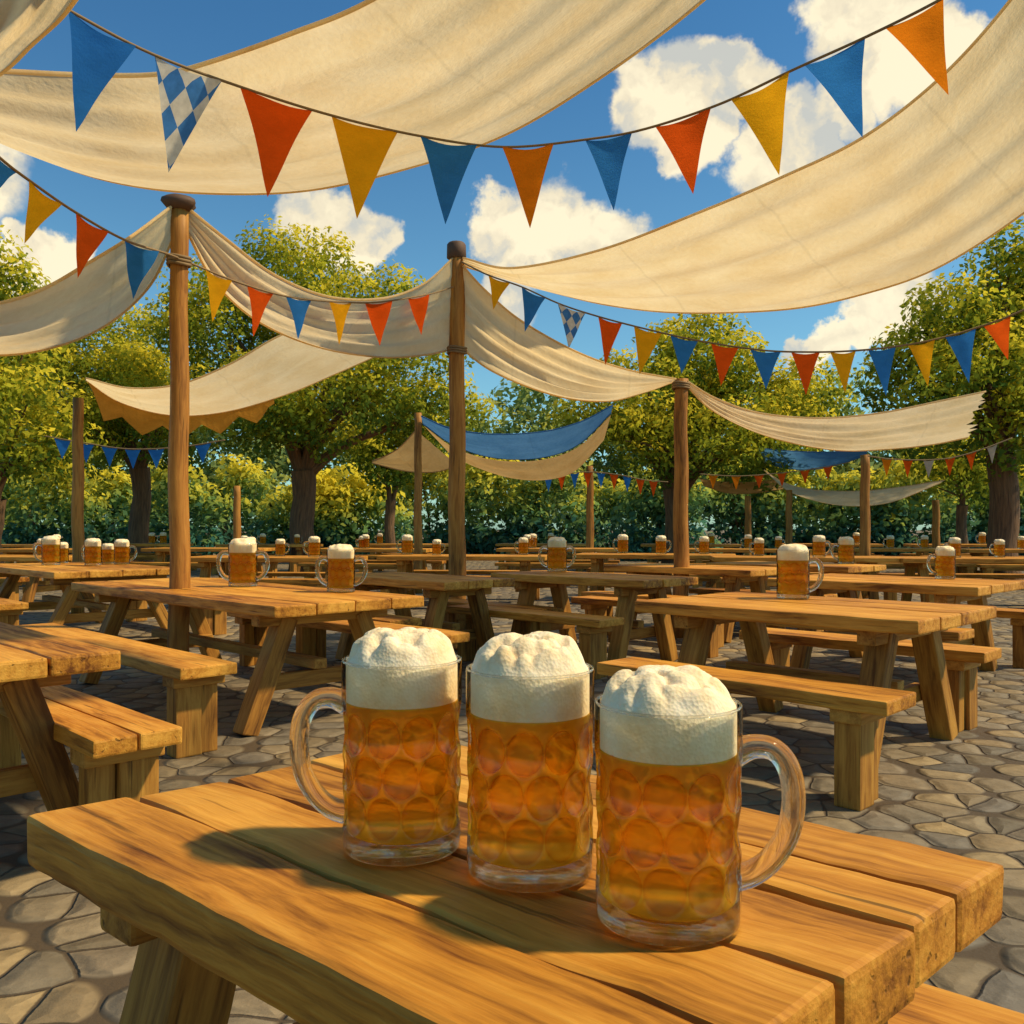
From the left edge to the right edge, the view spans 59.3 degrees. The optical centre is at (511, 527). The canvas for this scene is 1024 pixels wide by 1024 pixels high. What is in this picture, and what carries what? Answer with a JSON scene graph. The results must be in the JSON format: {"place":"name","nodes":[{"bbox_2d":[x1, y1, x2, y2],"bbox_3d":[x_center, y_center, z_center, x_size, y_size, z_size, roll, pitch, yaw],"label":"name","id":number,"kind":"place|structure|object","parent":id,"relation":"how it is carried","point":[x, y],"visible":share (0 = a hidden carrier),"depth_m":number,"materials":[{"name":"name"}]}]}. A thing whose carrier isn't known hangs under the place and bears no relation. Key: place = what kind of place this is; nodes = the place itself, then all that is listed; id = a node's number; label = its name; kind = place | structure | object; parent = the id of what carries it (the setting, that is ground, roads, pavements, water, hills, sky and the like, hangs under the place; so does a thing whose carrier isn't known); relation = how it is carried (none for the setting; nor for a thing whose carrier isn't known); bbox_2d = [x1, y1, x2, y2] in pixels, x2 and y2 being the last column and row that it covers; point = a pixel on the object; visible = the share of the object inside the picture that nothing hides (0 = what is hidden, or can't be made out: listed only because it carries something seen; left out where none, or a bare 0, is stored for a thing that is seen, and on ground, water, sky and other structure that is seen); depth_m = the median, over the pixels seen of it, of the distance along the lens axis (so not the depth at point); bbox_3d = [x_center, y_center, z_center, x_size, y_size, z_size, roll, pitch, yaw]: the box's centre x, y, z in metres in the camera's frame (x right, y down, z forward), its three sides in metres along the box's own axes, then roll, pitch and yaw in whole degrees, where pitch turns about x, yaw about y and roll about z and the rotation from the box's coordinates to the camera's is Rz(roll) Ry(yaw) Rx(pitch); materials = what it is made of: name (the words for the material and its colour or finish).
{"place":"outdoors","nodes":[
{"label":"outdoors","id":0,"kind":"place"},
{"bbox_2d":[0,0,77,76],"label":"shade sail","id":1,"kind":"object","parent":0,"point":[26,26],"visible":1,"depth_m":2.70,"materials":[{"name":"beige fabric"}]},
{"bbox_2d":[45,435,224,467],"bbox_3d":[-5.446,-1.095,12.990,2.603,0.486,0.040,0,0,0],"label":"bunting","id":2,"kind":"object","parent":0,"point":[110,451],"visible":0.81,"depth_m":12.99,"materials":[{"name":"fabric"}]},
{"bbox_2d":[0,0,705,194],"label":"shade sail","id":3,"kind":"object","parent":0,"point":[484,72],"visible":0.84,"depth_m":3.92,"materials":[{"name":"beige fabric"}]},
{"bbox_2d":[69,0,948,226],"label":"bunting","id":4,"kind":"object","parent":3,"relation":"hanging from","point":[98,59],"visible":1,"depth_m":3.85,"materials":[{"name":"fabric"}]},
{"bbox_2d":[0,530,1023,1023],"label":"ground","id":5,"kind":"structure","parent":0,"point":[64,958],"depth_m":3.72,"materials":[{"name":"grey stone"}]},
{"bbox_2d":[0,598,28,625],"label":"wooden bench","id":6,"kind":"object","parent":5,"relation":"on","point":[11,611],"visible":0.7,"depth_m":7.58,"materials":[{"name":"brown wood"}]},
{"bbox_2d":[0,555,71,601],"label":"picnic table","id":7,"kind":"object","parent":5,"relation":"on","point":[31,588],"visible":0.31,"depth_m":11.89,"materials":[{"name":"brown wood"}]},
{"bbox_2d":[0,225,107,562],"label":"leafy tree","id":8,"kind":"object","parent":5,"relation":"on","point":[12,374],"visible":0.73,"depth_m":18.07,"materials":[{"name":"green plant"}]},
{"bbox_2d":[0,622,119,809],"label":"picnic table","id":9,"kind":"object","parent":5,"relation":"on","point":[32,662],"visible":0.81,"depth_m":2.87,"materials":[{"name":"brown wood"}]},
{"bbox_2d":[1,451,118,553],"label":"hedge shrub","id":10,"kind":"object","parent":5,"relation":"on","point":[35,532],"visible":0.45,"depth_m":30.14,"materials":[{"name":"green plant"}]},
{"bbox_2d":[71,397,84,612],"bbox_3d":[-5.112,-0.235,10.599,0.158,2.596,0.157,0,0,0],"label":"wooden pole","id":11,"kind":"object","parent":5,"relation":"on","point":[77,512],"visible":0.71,"depth_m":10.55,"materials":[{"name":"brown wood"}]},
{"bbox_2d":[85,334,372,434],"bbox_3d":[-3.347,-1.684,10.643,3.361,1.146,1.470,0,0,15],"label":"shade sail","id":12,"kind":"object","parent":11,"relation":"hanging from","point":[253,384],"visible":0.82,"depth_m":10.66,"materials":[{"name":"beige fabric"}]},
{"bbox_2d":[0,562,169,628],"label":"picnic table","id":13,"kind":"object","parent":5,"relation":"on","point":[65,573],"visible":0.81,"depth_m":8.49,"materials":[{"name":"brown wood"}]},
{"bbox_2d":[33,535,60,564],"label":"beer mug","id":14,"kind":"object","parent":13,"relation":"on","point":[50,549],"visible":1,"depth_m":9.19,"materials":[{"name":"clear glass"}]},
{"bbox_2d":[0,685,181,805],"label":"wooden bench","id":15,"kind":"object","parent":5,"relation":"on","point":[116,751],"visible":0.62,"depth_m":2.85,"materials":[{"name":"brown wood"}]},
{"bbox_2d":[56,465,168,552],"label":"hedge shrub","id":16,"kind":"object","parent":5,"relation":"on","point":[116,488],"visible":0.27,"depth_m":31.43,"materials":[{"name":"green plant"}]},
{"bbox_2d":[5,283,239,561],"bbox_3d":[-11.009,-2.813,24.292,8.184,7.830,5.580,0,0,0],"label":"leafy tree","id":17,"kind":"object","parent":5,"relation":"on","point":[136,366],"visible":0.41,"depth_m":23.71,"materials":[{"name":"green plant"}]},
{"bbox_2d":[14,623,236,758],"bbox_3d":[-2.271,0.844,5.013,2.500,0.431,0.282,0,0,45],"label":"wooden bench","id":18,"kind":"object","parent":5,"relation":"on","point":[190,681],"visible":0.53,"depth_m":4.24,"materials":[{"name":"brown wood"}]},
{"bbox_2d":[105,456,232,557],"bbox_3d":[-11.250,-0.522,29.870,4.230,3.798,2.736,0,0,0],"label":"hedge shrub","id":19,"kind":"object","parent":5,"relation":"on","point":[159,485],"visible":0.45,"depth_m":29.51,"materials":[{"name":"green plant"}]},
{"bbox_2d":[126,600,226,634],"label":"wooden bench","id":20,"kind":"object","parent":5,"relation":"on","point":[217,621],"visible":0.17,"depth_m":8.94,"materials":[{"name":"brown wood"}]},
{"bbox_2d":[161,193,195,651],"bbox_3d":[-2.098,-0.520,5.694,0.214,3.164,0.205,0,0,0],"label":"wooden pole","id":21,"kind":"object","parent":5,"relation":"on","point":[182,205],"visible":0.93,"depth_m":5.65,"materials":[{"name":"brown wood"}]},
{"bbox_2d":[0,206,171,355],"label":"shade sail","id":22,"kind":"object","parent":21,"relation":"hanging from","point":[95,296],"visible":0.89,"depth_m":5.28,"materials":[{"name":"beige fabric"}]},
{"bbox_2d":[0,156,452,344],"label":"bunting","id":23,"kind":"object","parent":21,"relation":"hanging from","point":[41,208],"visible":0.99,"depth_m":5.32,"materials":[{"name":"fabric"}]},
{"bbox_2d":[189,210,452,357],"bbox_3d":[-1.507,-1.973,7.091,0.615,0.959,2.952,0,0,31],"label":"shade sail","id":24,"kind":"object","parent":21,"relation":"hanging from","point":[217,251],"visible":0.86,"depth_m":7.22,"materials":[{"name":"beige fabric"}]},
{"bbox_2d":[141,547,274,577],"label":"picnic table","id":25,"kind":"object","parent":5,"relation":"on","point":[161,552],"visible":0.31,"depth_m":16.90,"materials":[{"name":"brown wood"}]},
{"bbox_2d":[156,352,291,540],"bbox_3d":[-12.735,-3.381,40.063,7.857,8.958,5.387,0,0,0],"label":"leafy tree","id":26,"kind":"object","parent":5,"relation":"on","point":[269,463],"visible":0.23,"depth_m":39.12,"materials":[{"name":"green plant"}]},
{"bbox_2d":[189,454,291,555],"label":"hedge shrub","id":27,"kind":"object","parent":5,"relation":"on","point":[246,479],"visible":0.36,"depth_m":31.96,"materials":[{"name":"green plant"}]},
{"bbox_2d":[71,577,423,735],"bbox_3d":[-1.796,0.719,5.689,1.017,0.682,2.758,0,0,-45],"label":"picnic table","id":28,"kind":"object","parent":5,"relation":"on","point":[281,611],"visible":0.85,"depth_m":5.01,"materials":[{"name":"brown wood"}]},
{"bbox_2d":[216,538,269,586],"bbox_3d":[-1.748,0.223,5.850,0.311,0.315,0.185,0,0,28],"label":"beer mug","id":29,"kind":"object","parent":28,"relation":"on","point":[242,553],"visible":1,"depth_m":5.80,"materials":[{"name":"clear glass"}]},
{"bbox_2d":[315,544,367,591],"bbox_3d":[-1.012,0.237,5.352,0.293,0.286,0.168,0,0,-23],"label":"beer mug","id":30,"kind":"object","parent":28,"relation":"on","point":[341,559],"visible":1,"depth_m":5.30,"materials":[{"name":"clear glass"}]},
{"bbox_2d":[191,555,367,588],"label":"picnic table","id":31,"kind":"object","parent":5,"relation":"on","point":[206,563],"visible":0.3,"depth_m":11.71,"materials":[{"name":"brown wood"}]},
{"bbox_2d":[241,468,374,553],"bbox_3d":[-6.674,-0.353,29.524,4.489,3.381,2.755,0,0,0],"label":"hedge shrub","id":32,"kind":"object","parent":5,"relation":"on","point":[328,490],"visible":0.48,"depth_m":29.00,"materials":[{"name":"green plant"}]},
{"bbox_2d":[134,214,504,571],"bbox_3d":[-4.711,-3.332,21.892,8.071,8.904,6.389,0,0,26],"label":"leafy tree","id":33,"kind":"object","parent":5,"relation":"on","point":[304,417],"visible":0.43,"depth_m":21.36,"materials":[{"name":"green plant"}]},
{"bbox_2d":[264,375,391,520],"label":"leafy tree","id":34,"kind":"object","parent":5,"relation":"on","point":[324,468],"visible":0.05,"depth_m":41.21,"materials":[{"name":"green plant"}]},
{"bbox_2d":[227,612,469,666],"bbox_3d":[-1.236,0.844,6.212,0.282,0.431,2.502,0,0,-45],"label":"wooden bench","id":35,"kind":"object","parent":5,"relation":"on","point":[249,633],"visible":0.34,"depth_m":6.18,"materials":[{"name":"brown wood"}]},
{"bbox_2d":[296,614,421,657],"bbox_3d":[-1.208,0.844,6.692,1.352,0.432,0.284,0,0,45],"label":"wooden bench","id":36,"kind":"object","parent":5,"relation":"on","point":[311,641],"visible":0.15,"depth_m":6.97,"materials":[{"name":"brown wood"}]},
{"bbox_2d":[313,461,413,559],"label":"hedge shrub","id":37,"kind":"object","parent":5,"relation":"on","point":[371,508],"visible":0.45,"depth_m":29.04,"materials":[{"name":"green plant"}]},
{"bbox_2d":[326,390,447,552],"bbox_3d":[-3.697,-1.605,27.032,4.433,5.396,2.866,0,0,0],"label":"leafy tree","id":38,"kind":"object","parent":5,"relation":"on","point":[369,450],"visible":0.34,"depth_m":26.80,"materials":[{"name":"green plant"}]},
{"bbox_2d":[413,413,422,593],"bbox_3d":[-1.527,-0.402,14.599,0.150,2.928,0.156,0,0,0],"label":"wooden pole","id":39,"kind":"object","parent":5,"relation":"on","point":[418,540],"visible":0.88,"depth_m":14.55,"materials":[{"name":"brown wood"}]},
{"bbox_2d":[372,431,448,472],"bbox_3d":[-1.712,-1.307,15.396,1.553,0.713,0.371,0,0,11],"label":"shade sail","id":40,"kind":"object","parent":39,"relation":"attached to","point":[434,458],"visible":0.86,"depth_m":15.44,"materials":[{"name":"beige fabric"}]},
{"bbox_2d":[421,405,612,479],"bbox_3d":[0.129,-1.362,14.740,3.086,1.118,1.041,0,0,9],"label":"shade sail","id":41,"kind":"object","parent":39,"relation":"hanging from","point":[534,445],"visible":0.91,"depth_m":14.60,"materials":[{"name":"blue fabric"}]},
{"bbox_2d":[325,572,514,659],"bbox_3d":[-0.754,0.720,7.116,1.499,0.680,0.793,0,0,45],"label":"picnic table","id":42,"kind":"object","parent":5,"relation":"on","point":[439,590],"visible":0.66,"depth_m":6.84,"materials":[{"name":"brown wood"}]},
{"bbox_2d":[377,444,489,553],"bbox_3d":[-2.891,-0.812,32.254,4.543,4.515,2.825,0,0,0],"label":"hedge shrub","id":43,"kind":"object","parent":5,"relation":"on","point":[429,479],"visible":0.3,"depth_m":31.91,"materials":[{"name":"green plant"}]},
{"bbox_2d":[447,240,466,598],"bbox_3d":[-0.501,-0.773,8.200,0.191,3.671,0.191,0,0,0],"label":"wooden pole","id":44,"kind":"object","parent":5,"relation":"on","point":[456,347],"visible":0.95,"depth_m":8.13,"materials":[{"name":"brown wood"}]},
{"bbox_2d":[462,265,675,401],"bbox_3d":[0.502,-1.831,8.666,2.158,1.095,0.768,0,0,-22],"label":"shade sail","id":45,"kind":"object","parent":44,"relation":"hanging from","point":[500,341],"visible":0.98,"depth_m":8.48,"materials":[{"name":"beige fabric"}]},
{"bbox_2d":[462,0,1023,313],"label":"shade sail","id":46,"kind":"object","parent":44,"relation":"hanging from","point":[929,178],"visible":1,"depth_m":6.37,"materials":[{"name":"beige fabric"}]},
{"bbox_2d":[462,261,1023,394],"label":"bunting","id":47,"kind":"object","parent":44,"relation":"hanging from","point":[960,345],"visible":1,"depth_m":6.78,"materials":[{"name":"fabric"}]},
{"bbox_2d":[377,554,546,594],"bbox_3d":[-0.659,0.720,12.600,2.302,0.681,0.966,0,0,5],"label":"picnic table","id":48,"kind":"object","parent":5,"relation":"on","point":[404,562],"visible":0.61,"depth_m":12.23,"materials":[{"name":"brown wood"}]},
{"bbox_2d":[429,454,549,553],"bbox_3d":[-0.607,-0.725,31.703,4.617,4.180,2.534,0,0,0],"label":"hedge shrub","id":49,"kind":"object","parent":5,"relation":"on","point":[484,481],"visible":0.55,"depth_m":31.23,"materials":[{"name":"green plant"}]},
{"bbox_2d":[444,598,562,649],"bbox_3d":[-0.149,0.844,7.501,1.302,0.432,0.284,0,0,45],"label":"wooden bench","id":50,"kind":"object","parent":5,"relation":"on","point":[529,627],"visible":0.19,"depth_m":7.19,"materials":[{"name":"brown wood"}]},
{"bbox_2d":[29,745,1002,1023],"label":"picnic table","id":51,"kind":"object","parent":5,"relation":"on","point":[267,887],"visible":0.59,"depth_m":0.91,"materials":[{"name":"brown wood"}]},
{"bbox_2d":[289,627,461,851],"bbox_3d":[-0.153,0.249,1.085,0.191,0.261,0.142,0,0,28],"label":"beer mug","id":52,"kind":"object","parent":51,"relation":"on","point":[395,700],"visible":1,"depth_m":1.02,"materials":[{"name":"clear glass"}]},
{"bbox_2d":[466,631,593,869],"bbox_3d":[0.013,0.248,1.024,0.142,0.264,0.191,0,0,-16],"label":"beer mug","id":53,"kind":"object","parent":51,"relation":"on","point":[530,706],"visible":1,"depth_m":0.95,"materials":[{"name":"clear glass"}]},
{"bbox_2d":[594,665,805,925],"bbox_3d":[0.174,0.257,0.867,0.191,0.245,0.142,0,0,28],"label":"beer mug","id":54,"kind":"object","parent":51,"relation":"on","point":[675,749],"visible":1,"depth_m":0.83,"materials":[{"name":"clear glass"}]},
{"bbox_2d":[446,604,623,679],"bbox_3d":[0.128,0.844,6.814,1.600,0.432,0.283,0,0,45],"label":"wooden bench","id":55,"kind":"object","parent":5,"relation":"on","point":[592,630],"visible":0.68,"depth_m":6.42,"materials":[{"name":"brown wood"}]},
{"bbox_2d":[469,378,604,527],"bbox_3d":[0.697,-3.008,40.206,5.711,8.199,5.725,0,0,40],"label":"leafy tree","id":56,"kind":"object","parent":5,"relation":"on","point":[522,408],"visible":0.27,"depth_m":39.58,"materials":[{"name":"green plant"}]},
{"bbox_2d":[487,456,610,553],"bbox_3d":[1.280,-0.556,31.510,4.281,3.986,2.845,0,0,0],"label":"hedge shrub","id":57,"kind":"object","parent":5,"relation":"on","point":[537,488],"visible":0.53,"depth_m":31.01,"materials":[{"name":"green plant"}]},
{"bbox_2d":[496,548,616,572],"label":"picnic table","id":58,"kind":"object","parent":5,"relation":"on","point":[602,550],"visible":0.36,"depth_m":16.70,"materials":[{"name":"brown wood"}]},
{"bbox_2d":[533,401,639,513],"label":"leafy tree","id":59,"kind":"object","parent":5,"relation":"on","point":[597,465],"visible":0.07,"depth_m":41.66,"materials":[{"name":"green plant"}]},
{"bbox_2d":[586,466,593,571],"bbox_3d":[1.603,-0.106,18.502,0.178,2.340,0.181,0,0,0],"label":"wooden pole","id":60,"kind":"object","parent":5,"relation":"on","point":[590,519],"visible":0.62,"depth_m":18.43,"materials":[{"name":"brown wood"}]},
{"bbox_2d":[491,570,697,660],"bbox_3d":[0.638,0.719,7.321,1.610,0.682,0.795,0,0,45],"label":"picnic table","id":61,"kind":"object","parent":5,"relation":"on","point":[629,589],"visible":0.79,"depth_m":7.07,"materials":[{"name":"brown wood"}]},
{"bbox_2d":[538,537,575,570],"bbox_3d":[0.395,0.229,7.900,0.299,0.303,0.178,0,0,28],"label":"beer mug","id":62,"kind":"object","parent":61,"relation":"on","point":[556,547],"visible":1,"depth_m":7.85,"materials":[{"name":"clear glass"}]},
{"bbox_2d":[552,478,655,552],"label":"hedge shrub","id":63,"kind":"object","parent":5,"relation":"on","point":[612,495],"visible":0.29,"depth_m":32.16,"materials":[{"name":"green plant"}]},
{"bbox_2d":[571,595,718,657],"bbox_3d":[1.168,0.844,7.781,1.503,0.432,0.282,0,0,45],"label":"wooden bench","id":64,"kind":"object","parent":5,"relation":"on","point":[594,605],"visible":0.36,"depth_m":8.04,"materials":[{"name":"brown wood"}]},
{"bbox_2d":[572,553,735,590],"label":"picnic table","id":65,"kind":"object","parent":5,"relation":"on","point":[597,562],"visible":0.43,"depth_m":12.95,"materials":[{"name":"brown wood"}]},
{"bbox_2d":[606,466,722,560],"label":"hedge shrub","id":66,"kind":"object","parent":5,"relation":"on","point":[655,513],"visible":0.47,"depth_m":29.03,"materials":[{"name":"green plant"}]},
{"bbox_2d":[672,378,689,637],"bbox_3d":[1.643,-0.194,8.750,0.182,2.514,0.182,0,0,0],"label":"wooden pole","id":67,"kind":"object","parent":5,"relation":"on","point":[680,387],"visible":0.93,"depth_m":8.69,"materials":[{"name":"brown wood"}]},
{"bbox_2d":[687,380,985,451],"bbox_3d":[3.367,-1.155,9.542,3.667,0.587,1.053,0,0,-11],"label":"shade sail","id":68,"kind":"object","parent":67,"relation":"hanging from","point":[936,422],"visible":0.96,"depth_m":9.53,"materials":[{"name":"beige fabric"}]},
{"bbox_2d":[604,563,775,642],"bbox_3d":[1.832,0.720,8.984,1.711,0.680,0.871,0,0,45],"label":"picnic table","id":69,"kind":"object","parent":5,"relation":"on","point":[734,577],"visible":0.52,"depth_m":8.65,"materials":[{"name":"brown wood"}]},
{"bbox_2d":[542,313,860,563],"bbox_3d":[4.434,-2.212,21.301,6.643,6.675,5.711,0,0,31],"label":"leafy tree","id":70,"kind":"object","parent":5,"relation":"on","point":[655,432],"visible":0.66,"depth_m":20.41,"materials":[{"name":"green plant"}]},
{"bbox_2d":[700,479,782,493],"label":"shade sail","id":71,"kind":"object","parent":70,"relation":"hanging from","point":[725,487],"visible":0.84,"depth_m":20.27,"materials":[{"name":"beige fabric"}]},
{"bbox_2d":[693,449,801,554],"bbox_3d":[7.896,-0.741,31.175,4.462,4.301,2.598,0,0,0],"label":"hedge shrub","id":72,"kind":"object","parent":5,"relation":"on","point":[723,512],"visible":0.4,"depth_m":30.85,"materials":[{"name":"green plant"}]},
{"bbox_2d":[597,657,915,810],"bbox_3d":[0.975,0.844,3.838,1.362,0.431,0.284,0,0,45],"label":"wooden bench","id":73,"kind":"object","parent":5,"relation":"on","point":[857,712],"visible":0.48,"depth_m":3.42,"materials":[{"name":"brown wood"}]},
{"bbox_2d":[785,490,792,543],"bbox_3d":[5.846,0.129,18.998,0.162,1.868,0.165,0,0,0],"label":"wooden pole","id":74,"kind":"object","parent":5,"relation":"on","point":[789,522],"visible":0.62,"depth_m":18.94,"materials":[{"name":"brown wood"}]},
{"bbox_2d":[764,470,944,505],"bbox_3d":[7.153,-0.847,19.313,3.787,0.744,1.045,0,0,0],"label":"shade sail","id":75,"kind":"object","parent":74,"relation":"hanging from","point":[877,497],"visible":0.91,"depth_m":19.13,"materials":[{"name":"beige fabric"}]},
{"bbox_2d":[739,445,845,554],"bbox_3d":[9.894,-0.798,31.447,4.362,4.673,2.835,0,0,0],"label":"hedge shrub","id":76,"kind":"object","parent":5,"relation":"on","point":[799,513],"visible":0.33,"depth_m":30.87,"materials":[{"name":"green plant"}]},
{"bbox_2d":[706,561,885,630],"bbox_3d":[3.002,0.719,9.585,0.967,0.681,1.603,0,0,-45],"label":"picnic table","id":77,"kind":"object","parent":5,"relation":"on","point":[839,568],"visible":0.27,"depth_m":9.27,"materials":[{"name":"brown wood"}]},
{"bbox_2d":[710,555,899,599],"bbox_3d":[3.839,0.720,12.000,2.302,0.681,0.966,0,0,8],"label":"picnic table","id":78,"kind":"object","parent":5,"relation":"on","point":[857,560],"visible":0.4,"depth_m":11.63,"materials":[{"name":"brown wood"}]},
{"bbox_2d":[634,591,996,764],"bbox_3d":[1.500,0.719,4.544,1.462,0.682,1.066,0,0,45],"label":"picnic table","id":79,"kind":"object","parent":5,"relation":"on","point":[882,628],"visible":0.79,"depth_m":4.40,"materials":[{"name":"brown wood"}]},
{"bbox_2d":[776,544,823,598],"bbox_3d":[1.539,0.233,4.834,0.233,0.295,0.173,0,0,32],"label":"beer mug","id":80,"kind":"object","parent":79,"relation":"on","point":[794,562],"visible":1,"depth_m":4.79,"materials":[{"name":"clear glass"}]},
{"bbox_2d":[756,363,911,531],"bbox_3d":[14.063,-3.184,40.240,6.491,8.571,5.183,0,0,0],"label":"leafy tree","id":81,"kind":"object","parent":5,"relation":"on","point":[855,464],"visible":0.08,"depth_m":39.62,"materials":[{"name":"green plant"}]},
{"bbox_2d":[804,468,922,555],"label":"hedge shrub","id":82,"kind":"object","parent":5,"relation":"on","point":[838,513],"visible":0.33,"depth_m":30.04,"materials":[{"name":"green plant"}]},
{"bbox_2d":[859,454,870,597],"bbox_3d":[5.333,-0.022,13.599,0.169,2.169,0.177,0,0,0],"label":"wooden pole","id":83,"kind":"object","parent":5,"relation":"on","point":[865,533],"visible":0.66,"depth_m":13.54,"materials":[{"name":"brown wood"}]},
{"bbox_2d":[759,448,866,469],"bbox_3d":[6.449,-1.505,19.185,2.299,0.475,0.945,0,0,31],"label":"shade sail","id":84,"kind":"object","parent":83,"relation":"hanging from","point":[803,460],"visible":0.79,"depth_m":19.13,"materials":[{"name":"blue fabric"}]},
{"bbox_2d":[765,623,974,643],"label":"wooden bench","id":85,"kind":"object","parent":5,"relation":"on","point":[953,635],"visible":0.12,"depth_m":5.59,"materials":[{"name":"brown wood"}]},
{"bbox_2d":[739,628,1001,731],"bbox_3d":[1.986,0.844,5.132,0.284,0.431,1.402,0,0,-45],"label":"wooden bench","id":86,"kind":"object","parent":5,"relation":"on","point":[963,662],"visible":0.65,"depth_m":4.74,"materials":[{"name":"brown wood"}]},
{"bbox_2d":[767,573,1023,671],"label":"picnic table","id":87,"kind":"object","parent":5,"relation":"on","point":[944,590],"visible":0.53,"depth_m":6.51,"materials":[{"name":"brown wood"}]},
{"bbox_2d":[927,546,955,578],"bbox_3d":[3.216,0.256,6.750,0.209,0.247,0.145,0,0,0],"label":"beer mug","id":88,"kind":"object","parent":87,"relation":"on","point":[944,560],"visible":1,"depth_m":6.71,"materials":[{"name":"clear glass"}]},
{"bbox_2d":[855,448,984,555],"bbox_3d":[13.577,-0.678,29.942,4.364,4.168,2.658,0,0,0],"label":"hedge shrub","id":89,"kind":"object","parent":5,"relation":"on","point":[946,520],"visible":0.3,"depth_m":29.55,"materials":[{"name":"green plant"}]},
{"bbox_2d":[848,216,1023,579],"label":"leafy tree","id":90,"kind":"object","parent":5,"relation":"on","point":[1002,405],"visible":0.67,"depth_m":17.18,"materials":[{"name":"green plant"}]},
{"bbox_2d":[885,556,1023,601],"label":"picnic table","id":91,"kind":"object","parent":5,"relation":"on","point":[911,564],"visible":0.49,"depth_m":11.32,"materials":[{"name":"brown wood"}]},
{"bbox_2d":[888,983,1023,1023],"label":"wooden bench","id":92,"kind":"object","parent":5,"relation":"on","point":[928,1003],"visible":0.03,"depth_m":1.17,"materials":[{"name":"brown wood"}]},
{"bbox_2d":[898,436,1023,553],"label":"leafy tree","id":93,"kind":"object","parent":5,"relation":"on","point":[962,472],"visible":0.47,"depth_m":24.86,"materials":[{"name":"green plant"}]},
{"bbox_2d":[996,608,1023,668],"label":"wooden bench","id":94,"kind":"object","parent":5,"relation":"on","point":[1015,617],"visible":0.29,"depth_m":6.80,"materials":[{"name":"brown wood"}]},
{"bbox_2d":[0,0,1023,529],"label":"sky","id":95,"kind":"structure","parent":0,"point":[722,50],"materials":[{"name":"blue"}]},
{"bbox_2d":[545,471,667,495],"bbox_3d":[1.635,-0.778,15.991,2.278,0.452,0.038,0,0,0],"label":"bunting","id":96,"kind":"object","parent":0,"point":[627,480],"visible":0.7,"depth_m":15.99,"materials":[{"name":"fabric"}]},
{"bbox_2d":[700,462,849,488],"bbox_3d":[4.968,-0.987,16.990,2.836,0.537,0.040,0,0,0],"label":"bunting","id":97,"kind":"object","parent":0,"point":[804,473],"visible":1,"depth_m":16.99,"materials":[{"name":"fabric"}]},
{"bbox_2d":[868,438,1011,477],"bbox_3d":[6.183,-1.015,12.991,2.084,0.586,0.038,0,0,0],"label":"bunting","id":98,"kind":"object","parent":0,"point":[929,464],"visible":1,"depth_m":12.99,"materials":[{"name":"fabric"}]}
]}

